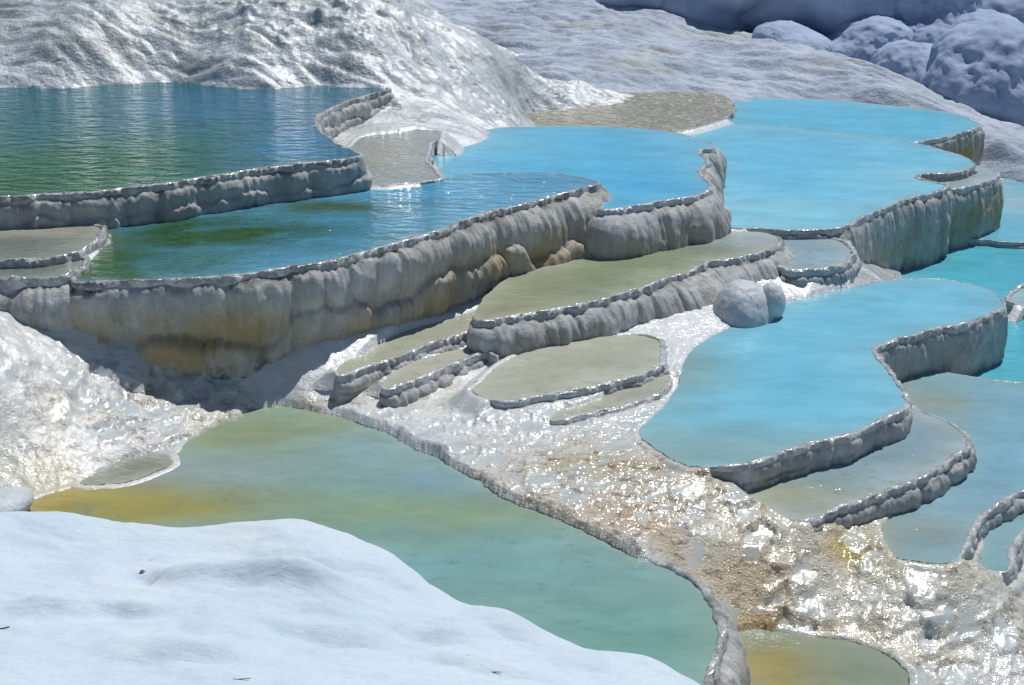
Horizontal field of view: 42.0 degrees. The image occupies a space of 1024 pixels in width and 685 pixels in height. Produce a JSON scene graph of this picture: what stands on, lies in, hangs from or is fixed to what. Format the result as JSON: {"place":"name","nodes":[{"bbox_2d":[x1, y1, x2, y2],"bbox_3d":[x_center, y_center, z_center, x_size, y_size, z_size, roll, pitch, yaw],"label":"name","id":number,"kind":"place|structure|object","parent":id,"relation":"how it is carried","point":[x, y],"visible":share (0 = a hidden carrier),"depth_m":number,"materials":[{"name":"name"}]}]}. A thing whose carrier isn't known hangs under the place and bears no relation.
{"place":"outdoors","nodes":[
{"label":"outdoors","id":0,"kind":"place"},
{"bbox_2d":[0,0,633,145],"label":"hill","id":1,"kind":"structure","parent":0,"point":[428,65],"depth_m":19.25,"materials":[{"name":"white stone"}]},
{"bbox_2d":[0,119,1023,684],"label":"ground","id":2,"kind":"structure","parent":0,"point":[76,407],"depth_m":10.71,"materials":[{"name":"stone"}]},
{"bbox_2d":[0,486,33,511],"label":"knob","id":3,"kind":"object","parent":2,"relation":"on","point":[15,498],"visible":0.73,"depth_m":10.07,"materials":[{"name":"grey stone"}]},
{"bbox_2d":[0,255,90,332],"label":"travertine pool","id":4,"kind":"structure","parent":2,"relation":"on","point":[39,297],"depth_m":11.72,"materials":[{"name":"stone"}]},
{"bbox_2d":[0,223,110,268],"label":"travertine pool","id":5,"kind":"structure","parent":2,"relation":"on","point":[24,247],"depth_m":12.63,"materials":[{"name":"liquid"}]},
{"bbox_2d":[80,454,171,484],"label":"travertine pool","id":6,"kind":"structure","parent":2,"relation":"on","point":[131,468],"depth_m":10.90,"materials":[{"name":"liquid"}]},
{"bbox_2d":[0,82,393,228],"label":"travertine pool","id":7,"kind":"structure","parent":2,"relation":"on","point":[112,156],"depth_m":15.00,"materials":[{"name":"liquid"}]},
{"bbox_2d":[70,173,611,379],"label":"travertine pool","id":8,"kind":"structure","parent":2,"relation":"on","point":[243,293],"depth_m":12.81,"materials":[{"name":"stone"}]},
{"bbox_2d":[0,511,699,684],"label":"mound","id":9,"kind":"object","parent":2,"relation":"on","point":[83,601],"visible":1,"depth_m":7.73,"materials":[{"name":"stone"}]},
{"bbox_2d":[376,125,399,131],"bbox_3d":[-1.609,-2.782,17.637,0.492,0.167,0.398,0,21,0],"label":"knob","id":10,"kind":"object","parent":2,"relation":"on","point":[382,127],"visible":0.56,"depth_m":17.55,"materials":[{"name":"grey stone"}]},
{"bbox_2d":[27,406,750,684],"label":"travertine pool","id":11,"kind":"structure","parent":2,"relation":"on","point":[446,528],"depth_m":10.09,"materials":[{"name":"liquid"}]},
{"bbox_2d":[351,129,444,186],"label":"travertine pool","id":12,"kind":"structure","parent":2,"relation":"on","point":[403,157],"depth_m":16.21,"materials":[{"name":"liquid"}]},
{"bbox_2d":[335,310,474,402],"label":"travertine pool","id":13,"kind":"structure","parent":2,"relation":"on","point":[355,376],"depth_m":12.56,"materials":[{"name":"liquid"}]},
{"bbox_2d":[379,347,498,407],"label":"travertine pool","id":14,"kind":"structure","parent":2,"relation":"on","point":[412,382],"depth_m":12.23,"materials":[{"name":"stone"}]},
{"bbox_2d":[473,334,669,409],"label":"travertine pool","id":15,"kind":"structure","parent":2,"relation":"on","point":[611,364],"depth_m":12.30,"materials":[{"name":"liquid"}]},
{"bbox_2d":[434,126,731,259],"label":"travertine pool","id":16,"kind":"structure","parent":2,"relation":"on","point":[664,189],"depth_m":16.30,"materials":[{"name":"liquid"}]},
{"bbox_2d":[550,371,672,424],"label":"travertine pool","id":17,"kind":"structure","parent":2,"relation":"on","point":[628,398],"depth_m":11.81,"materials":[{"name":"liquid"}]},
{"bbox_2d":[467,232,796,358],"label":"travertine pool","id":18,"kind":"structure","parent":2,"relation":"on","point":[575,300],"depth_m":13.69,"materials":[{"name":"liquid"}]},
{"bbox_2d":[724,206,731,221],"bbox_3d":[2.522,-1.462,15.906,0.187,0.345,0.227,0,21,0],"label":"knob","id":19,"kind":"object","parent":2,"relation":"on","point":[729,213],"visible":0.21,"depth_m":15.81,"materials":[{"name":"grey stone"}]},
{"bbox_2d":[713,279,772,327],"bbox_3d":[2.404,-0.218,13.923,0.668,0.876,0.756,0,21,0],"label":"boulder","id":20,"kind":"object","parent":2,"relation":"on","point":[741,303],"visible":0.56,"depth_m":13.63,"materials":[{"name":"grey stone"}]},
{"bbox_2d":[763,282,785,319],"bbox_3d":[2.686,-0.407,13.868,0.313,0.447,0.381,0,21,0],"label":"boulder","id":21,"kind":"object","parent":2,"relation":"on","point":[775,296],"visible":0.59,"depth_m":13.71,"materials":[{"name":"grey stone"}]},
{"bbox_2d":[777,237,861,285],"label":"travertine pool","id":22,"kind":"structure","parent":2,"relation":"on","point":[824,261],"depth_m":14.90,"materials":[{"name":"liquid"}]},
{"bbox_2d":[639,278,1007,492],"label":"travertine pool","id":23,"kind":"structure","parent":2,"relation":"on","point":[797,388],"depth_m":12.42,"materials":[{"name":"liquid"}]},
{"bbox_2d":[738,629,908,684],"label":"travertine pool","id":24,"kind":"structure","parent":2,"relation":"on","point":[776,658],"depth_m":9.31,"materials":[{"name":"liquid"}]},
{"bbox_2d":[691,125,977,271],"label":"travertine pool","id":25,"kind":"structure","parent":2,"relation":"on","point":[886,203],"depth_m":17.61,"materials":[{"name":"liquid"}]},
{"bbox_2d":[748,408,976,531],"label":"travertine pool","id":26,"kind":"structure","parent":2,"relation":"on","point":[905,474],"depth_m":10.92,"materials":[{"name":"liquid"}]},
{"bbox_2d":[882,370,1023,562],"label":"travertine pool","id":27,"kind":"structure","parent":2,"relation":"on","point":[956,520],"depth_m":11.39,"materials":[{"name":"liquid"}]},
{"bbox_2d":[900,245,1023,381],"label":"travertine pool","id":28,"kind":"structure","parent":2,"relation":"on","point":[999,271],"depth_m":17.05,"materials":[{"name":"liquid"}]},
{"bbox_2d":[942,165,1003,248],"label":"travertine pool","id":29,"kind":"structure","parent":2,"relation":"on","point":[979,199],"depth_m":18.20,"materials":[{"name":"stone"}]},
{"bbox_2d":[968,179,1023,248],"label":"travertine pool","id":30,"kind":"structure","parent":2,"relation":"on","point":[1009,233],"depth_m":18.93,"materials":[{"name":"liquid"}]},
{"bbox_2d":[980,511,1023,584],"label":"travertine pool","id":31,"kind":"structure","parent":2,"relation":"on","point":[1003,551],"depth_m":10.55,"materials":[{"name":"liquid"}]},
{"bbox_2d":[1004,283,1023,313],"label":"travertine pool","id":32,"kind":"structure","parent":2,"relation":"on","point":[1014,296],"depth_m":15.76,"materials":[{"name":"stone"}]},
{"bbox_2d":[424,0,1023,182],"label":"hill","id":33,"kind":"structure","parent":0,"point":[612,47],"depth_m":25.37,"materials":[{"name":"white stone"}]},
{"bbox_2d":[596,0,664,9],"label":"boulder","id":34,"kind":"object","parent":33,"relation":"on","point":[654,4],"visible":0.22,"depth_m":29.44,"materials":[{"name":"grey stone"}]},
{"bbox_2d":[526,92,737,131],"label":"travertine pool","id":35,"kind":"structure","parent":33,"relation":"on","point":[672,111],"depth_m":21.91,"materials":[{"name":"liquid"}]},
{"bbox_2d":[661,0,760,32],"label":"boulder","id":36,"kind":"object","parent":33,"relation":"on","point":[724,14],"visible":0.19,"depth_m":29.04,"materials":[{"name":"grey stone"}]},
{"bbox_2d":[752,20,833,51],"bbox_3d":[5.837,-6.083,27.732,1.684,1.130,2.244,-9,23,-22],"label":"boulder","id":37,"kind":"object","parent":33,"relation":"on","point":[787,32],"visible":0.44,"depth_m":27.17,"materials":[{"name":"grey stone"}]},
{"bbox_2d":[740,0,896,35],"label":"boulder","id":38,"kind":"object","parent":33,"relation":"on","point":[825,17],"visible":0.3,"depth_m":28.13,"materials":[{"name":"stone"}]},
{"bbox_2d":[730,98,984,165],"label":"travertine pool","id":39,"kind":"structure","parent":33,"relation":"on","point":[964,136],"depth_m":21.70,"materials":[{"name":"liquid"}]},
{"bbox_2d":[825,15,913,61],"bbox_3d":[7.260,-6.238,28.399,2.758,1.538,2.736,-17,27,-37],"label":"boulder","id":40,"kind":"object","parent":33,"relation":"on","point":[864,37],"visible":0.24,"depth_m":27.26,"materials":[{"name":"grey stone"}]},
{"bbox_2d":[870,39,932,82],"bbox_3d":[8.129,-5.149,26.863,2.308,1.879,3.032,0,21,0],"label":"boulder","id":41,"kind":"object","parent":33,"relation":"on","point":[907,58],"visible":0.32,"depth_m":25.97,"materials":[{"name":"grey stone"}]},
{"bbox_2d":[896,0,983,28],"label":"boulder","id":42,"kind":"object","parent":33,"relation":"on","point":[921,13],"visible":0.12,"depth_m":27.63,"materials":[{"name":"grey stone"}]},
{"bbox_2d":[907,9,1023,43],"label":"boulder","id":43,"kind":"object","parent":33,"relation":"on","point":[932,33],"visible":0.16,"depth_m":27.34,"materials":[{"name":"grey stone"}]},
{"bbox_2d":[919,19,1023,126],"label":"boulder","id":44,"kind":"object","parent":33,"relation":"on","point":[977,66],"visible":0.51,"depth_m":24.56,"materials":[{"name":"grey stone"}]},
{"bbox_2d":[982,0,1023,22],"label":"boulder","id":45,"kind":"object","parent":33,"relation":"on","point":[1014,8],"visible":0.05,"depth_m":27.52,"materials":[{"name":"grey stone"}]}
]}

